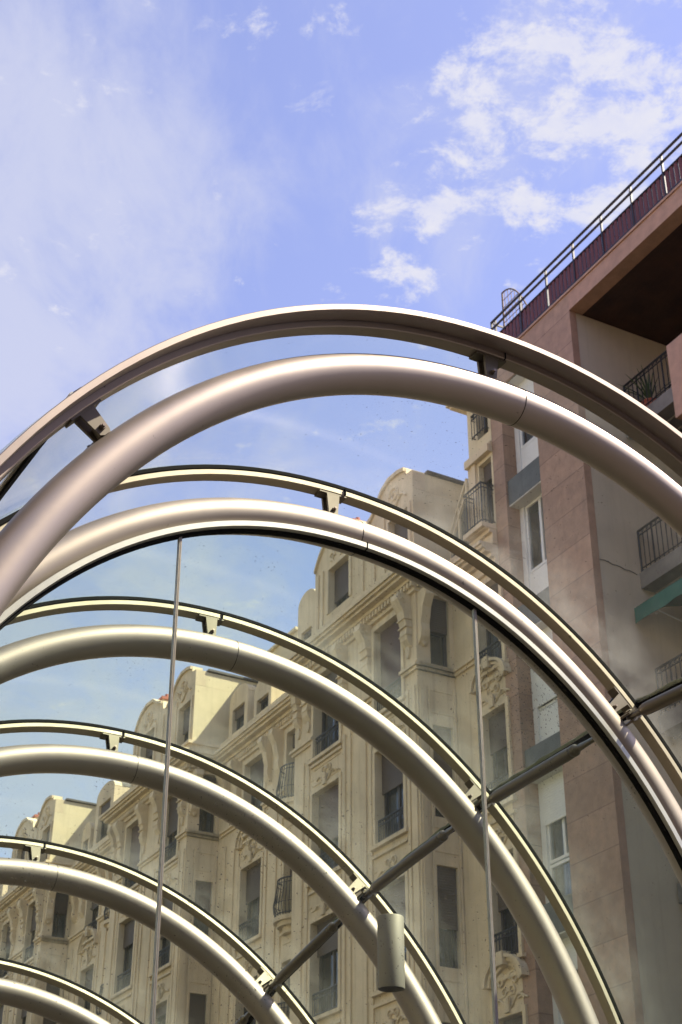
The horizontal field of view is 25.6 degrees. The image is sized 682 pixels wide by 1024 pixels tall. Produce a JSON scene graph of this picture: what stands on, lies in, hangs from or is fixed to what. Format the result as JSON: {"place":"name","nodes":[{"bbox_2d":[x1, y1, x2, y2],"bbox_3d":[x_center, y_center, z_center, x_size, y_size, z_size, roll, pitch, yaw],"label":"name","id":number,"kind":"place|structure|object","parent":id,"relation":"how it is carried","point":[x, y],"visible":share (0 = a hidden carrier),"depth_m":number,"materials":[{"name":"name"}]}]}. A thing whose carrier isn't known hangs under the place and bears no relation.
{"place":"outdoors","nodes":[
{"label":"outdoors","id":0,"kind":"place"},
{"bbox_2d":[0,795,96,1023],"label":"cream house","id":1,"kind":"structure","parent":0,"point":[67,820],"depth_m":48.74,"materials":[{"name":"stone"}]},
{"bbox_2d":[0,1005,3,1023],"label":"window","id":2,"kind":"structure","parent":1,"relation":"in","point":[2,1007],"depth_m":49.19,"materials":[{"name":"grey glass"}]},
{"bbox_2d":[4,925,10,972],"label":"window","id":3,"kind":"structure","parent":1,"relation":"in","point":[8,944],"depth_m":50.60,"materials":[{"name":"grey glass"}]},
{"bbox_2d":[21,1010,26,1023],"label":"window","id":4,"kind":"structure","parent":1,"relation":"in","point":[24,1013],"depth_m":47.12,"materials":[{"name":"grey glass"}]},
{"bbox_2d":[29,905,35,955],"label":"window","id":5,"kind":"structure","parent":1,"relation":"in","point":[33,924],"depth_m":48.51,"materials":[{"name":"grey glass"}]},
{"bbox_2d":[46,830,49,858],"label":"attic window","id":6,"kind":"structure","parent":1,"relation":"in","point":[48,832],"depth_m":49.42,"materials":[{"name":"grey glass"}]},
{"bbox_2d":[43,983,59,1023],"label":"window","id":7,"kind":"structure","parent":1,"relation":"in","point":[50,988],"depth_m":46.45,"materials":[{"name":"grey glass"}]},
{"bbox_2d":[52,892,68,937],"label":"window","id":8,"kind":"structure","parent":1,"relation":"in","point":[61,900],"depth_m":47.75,"materials":[{"name":"grey glass"}]},
{"bbox_2d":[0,0,681,857],"label":"sky","id":9,"kind":"structure","parent":0,"point":[169,169],"materials":[{"name":"blue"}]},
{"bbox_2d":[210,406,528,1023],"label":"apartment building","id":10,"kind":"structure","parent":0,"point":[271,728],"depth_m":30.44,"materials":[{"name":"stone"}]},
{"bbox_2d":[235,704,244,730],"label":"attic window","id":11,"kind":"structure","parent":10,"relation":"in","point":[240,712],"depth_m":39.66,"materials":[{"name":"grey glass"}]},
{"bbox_2d":[244,1007,255,1023],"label":"window","id":12,"kind":"structure","parent":10,"relation":"in","point":[245,1010],"depth_m":35.04,"materials":[{"name":"grey glass"}]},
{"bbox_2d":[246,862,260,939],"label":"window","id":13,"kind":"structure","parent":10,"relation":"in","point":[253,874],"depth_m":36.24,"materials":[{"name":"grey glass"}]},
{"bbox_2d":[250,758,263,810],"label":"window","id":14,"kind":"structure","parent":10,"relation":"in","point":[257,769],"depth_m":37.69,"materials":[{"name":"grey glass"}]},
{"bbox_2d":[260,695,267,710],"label":"attic window","id":15,"kind":"structure","parent":10,"relation":"in","point":[265,700],"depth_m":38.50,"materials":[{"name":"grey glass"}]},
{"bbox_2d":[288,977,289,1011],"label":"window","id":16,"kind":"structure","parent":10,"relation":"in","point":[289,977],"depth_m":33.27,"materials":[{"name":"grey glass"}]},
{"bbox_2d":[293,734,294,765],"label":"window","id":17,"kind":"structure","parent":10,"relation":"in","point":[294,734],"depth_m":36.19,"materials":[{"name":"grey glass"}]},
{"bbox_2d":[304,629,310,639],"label":"attic window","id":18,"kind":"structure","parent":10,"relation":"in","point":[308,634],"depth_m":37.00,"materials":[{"name":"grey glass"}]},
{"bbox_2d":[317,916,337,1014],"bbox_3d":[-0.052,9.077,29.984,0.355,1.940,1.240,15,-34,-24],"label":"window","id":19,"kind":"structure","parent":10,"relation":"in","point":[331,945],"depth_m":30.22,"materials":[{"name":"grey glass"}]},
{"bbox_2d":[318,783,338,868],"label":"window","id":20,"kind":"structure","parent":10,"relation":"in","point":[328,800],"depth_m":31.59,"materials":[{"name":"grey glass"}]},
{"bbox_2d":[322,672,337,750],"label":"window","id":21,"kind":"structure","parent":10,"relation":"in","point":[332,676],"depth_m":32.99,"materials":[{"name":"grey glass"}]},
{"bbox_2d":[334,560,349,607],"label":"attic window","id":22,"kind":"structure","parent":10,"relation":"in","point":[342,573],"depth_m":33.92,"materials":[{"name":"grey glass"}]},
{"bbox_2d":[380,620,400,707],"bbox_3d":[1.171,3.154,30.715,0.213,1.896,1.096,15,-34,-24],"label":"window","id":23,"kind":"structure","parent":10,"relation":"in","point":[390,663],"depth_m":30.89,"materials":[{"name":"grey glass"}]},
{"bbox_2d":[382,755,402,836],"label":"window","id":24,"kind":"structure","parent":10,"relation":"in","point":[392,777],"depth_m":29.59,"materials":[{"name":"grey glass"}]},
{"bbox_2d":[383,880,405,960],"bbox_3d":[1.215,7.875,27.951,0.355,1.940,1.140,15,-34,-24],"label":"window","id":25,"kind":"structure","parent":10,"relation":"in","point":[397,895],"depth_m":28.21,"materials":[{"name":"grey glass"}]},
{"bbox_2d":[395,524,407,539],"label":"attic window","id":26,"kind":"structure","parent":10,"relation":"in","point":[401,531],"depth_m":31.86,"materials":[{"name":"grey glass"}]},
{"bbox_2d":[430,599,446,666],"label":"window","id":27,"kind":"structure","parent":10,"relation":"in","point":[438,620],"depth_m":30.42,"materials":[{"name":"grey glass"}]},
{"bbox_2d":[433,726,451,817],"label":"window","id":28,"kind":"structure","parent":10,"relation":"in","point":[445,734],"depth_m":28.88,"materials":[{"name":"grey glass"}]},
{"bbox_2d":[437,866,457,968],"bbox_3d":[1.849,7.446,27.470,0.500,1.890,0.355,15,-34,-24],"label":"window","id":29,"kind":"structure","parent":10,"relation":"in","point":[447,908],"depth_m":27.42,"materials":[{"name":"grey glass"}]},
{"bbox_2d":[483,417,487,434],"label":"attic window","id":30,"kind":"structure","parent":10,"relation":"in","point":[486,420],"depth_m":31.73,"materials":[{"name":"grey glass"}]},
{"bbox_2d":[484,462,492,522],"bbox_3d":[3.114,-0.326,30.648,0.125,1.566,0.456,15,-34,-24],"label":"balcony door","id":31,"kind":"structure","parent":10,"relation":"in","point":[487,469],"depth_m":30.91,"materials":[{"name":"grey"}]},
{"bbox_2d":[486,583,500,657],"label":"window","id":32,"kind":"structure","parent":10,"relation":"in","point":[494,587],"depth_m":29.44,"materials":[{"name":"grey glass"}]},
{"bbox_2d":[489,709,508,801],"bbox_3d":[3.043,4.573,27.853,0.125,1.846,0.796,15,-34,-24],"label":"window","id":33,"kind":"structure","parent":10,"relation":"in","point":[499,732],"depth_m":28.14,"materials":[{"name":"grey glass"}]},
{"bbox_2d":[497,853,517,953],"bbox_3d":[3.034,6.955,26.439,0.125,1.846,0.796,15,-34,-24],"label":"window","id":34,"kind":"structure","parent":10,"relation":"in","point":[502,906],"depth_m":26.61,"materials":[{"name":"grey glass"}]},
{"bbox_2d":[504,1015,522,1023],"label":"window","id":35,"kind":"structure","parent":10,"relation":"in","point":[517,1020],"depth_m":25.45,"materials":[{"name":"grey glass"}]},
{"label":"pavement","id":36,"kind":"structure","parent":0,"visible":0},
{"bbox_2d":[63,666,258,1023],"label":"cream house","id":37,"kind":"structure","parent":36,"relation":"on","point":[128,831],"depth_m":40.25,"materials":[{"name":"stone"}]},
{"bbox_2d":[83,967,93,1008],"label":"window","id":38,"kind":"structure","parent":37,"relation":"in","point":[88,984],"depth_m":45.04,"materials":[{"name":"grey glass"}]},
{"bbox_2d":[91,902,98,927],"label":"window","id":39,"kind":"structure","parent":37,"relation":"in","point":[94,905],"depth_m":46.37,"materials":[{"name":"grey glass"}]},
{"bbox_2d":[100,799,110,839],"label":"attic window","id":40,"kind":"structure","parent":37,"relation":"in","point":[105,807],"depth_m":47.54,"materials":[{"name":"grey glass"}]},
{"bbox_2d":[122,919,134,986],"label":"window","id":41,"kind":"structure","parent":37,"relation":"in","point":[129,927],"depth_m":40.44,"materials":[{"name":"grey glass"}]},
{"bbox_2d":[129,824,139,887],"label":"window","id":42,"kind":"structure","parent":37,"relation":"in","point":[135,845],"depth_m":41.74,"materials":[{"name":"grey glass"}]},
{"bbox_2d":[146,733,153,758],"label":"attic window","id":43,"kind":"structure","parent":37,"relation":"in","point":[148,755],"depth_m":42.65,"materials":[{"name":"grey glass"}]},
{"bbox_2d":[156,1004,166,1023],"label":"window","id":44,"kind":"structure","parent":37,"relation":"in","point":[161,1011],"depth_m":37.19,"materials":[{"name":"grey glass"}]},
{"bbox_2d":[161,898,172,965],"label":"window","id":45,"kind":"structure","parent":37,"relation":"in","point":[168,904],"depth_m":38.30,"materials":[{"name":"grey glass"}]},
{"bbox_2d":[167,797,177,858],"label":"window","id":46,"kind":"structure","parent":37,"relation":"in","point":[173,815],"depth_m":39.69,"materials":[{"name":"grey glass"}]},
{"bbox_2d":[183,706,189,741],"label":"attic window","id":47,"kind":"structure","parent":37,"relation":"in","point":[187,712],"depth_m":40.56,"materials":[{"name":"grey glass"}]},
{"bbox_2d":[188,993,205,1023],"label":"window","id":48,"kind":"structure","parent":37,"relation":"in","point":[195,1009],"depth_m":36.32,"materials":[{"name":"grey glass"}]},
{"bbox_2d":[194,881,210,935],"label":"window","id":49,"kind":"structure","parent":37,"relation":"in","point":[204,894],"depth_m":37.70,"materials":[{"name":"grey glass"}]},
{"bbox_2d":[199,775,215,832],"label":"window","id":50,"kind":"structure","parent":37,"relation":"in","point":[206,819],"depth_m":38.99,"materials":[{"name":"grey glass"}]},
{"bbox_2d":[0,304,681,1023],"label":"glass canopy","id":51,"kind":"object","parent":36,"relation":"on","point":[44,548],"visible":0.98,"depth_m":8.51,"materials":[{"name":"silver metal"}]},
{"bbox_2d":[377,913,404,991],"bbox_3d":[0.344,3.077,10.423,0.186,0.493,0.342,0,-31,0],"label":"cylinder lamp","id":52,"kind":"object","parent":51,"relation":"hanging from","point":[389,958],"visible":0.99,"depth_m":10.29,"materials":[{"name":"grey metal"}]},
{"bbox_2d":[490,132,681,1023],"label":"granite apartment block","id":53,"kind":"structure","parent":36,"relation":"on","point":[611,313],"depth_m":27.06,"materials":[{"name":"brown"}]},
{"bbox_2d":[517,379,535,449],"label":"window","id":54,"kind":"structure","parent":53,"relation":"in","point":[526,384],"depth_m":30.60,"materials":[{"name":"white glass"}]},
{"bbox_2d":[525,494,546,573],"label":"window","id":55,"kind":"structure","parent":53,"relation":"in","point":[540,520],"depth_m":29.27,"materials":[{"name":"white plastic"}]},
{"bbox_2d":[535,627,556,710],"bbox_3d":[3.960,2.832,27.608,0.355,1.540,0.960,15,-34,-24],"label":"window","id":56,"kind":"structure","parent":53,"relation":"in","point":[542,687],"depth_m":27.51,"materials":[{"name":"grey glass"}]},
{"bbox_2d":[542,771,569,865],"bbox_3d":[3.951,5.292,26.148,0.355,1.540,0.960,15,-34,-24],"label":"window","id":57,"kind":"structure","parent":53,"relation":"in","point":[554,800],"depth_m":26.25,"materials":[{"name":"white plastic"}]},
{"bbox_2d":[550,857,571,895],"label":"lower window","id":58,"kind":"structure","parent":53,"relation":"in","point":[563,872],"depth_m":25.84,"materials":[{"name":"white glass"}]},
{"bbox_2d":[560,937,577,1023],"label":"window","id":59,"kind":"structure","parent":53,"relation":"in","point":[567,943],"depth_m":24.82,"materials":[{"name":"grey glass"}]},
{"bbox_2d":[618,366,669,406],"bbox_3d":[5.774,-2.260,28.799,1.113,1.187,1.013,15,-34,-24],"label":"potted plant","id":60,"kind":"object","parent":53,"relation":"on","point":[648,392],"visible":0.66,"depth_m":28.70,"materials":[{"name":"green plant"}]},
{"bbox_2d":[634,578,681,623],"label":"awning","id":61,"kind":"object","parent":53,"relation":"attached to","point":[670,595],"visible":1,"depth_m":25.99,"materials":[{"name":"green fabric"}]}
]}

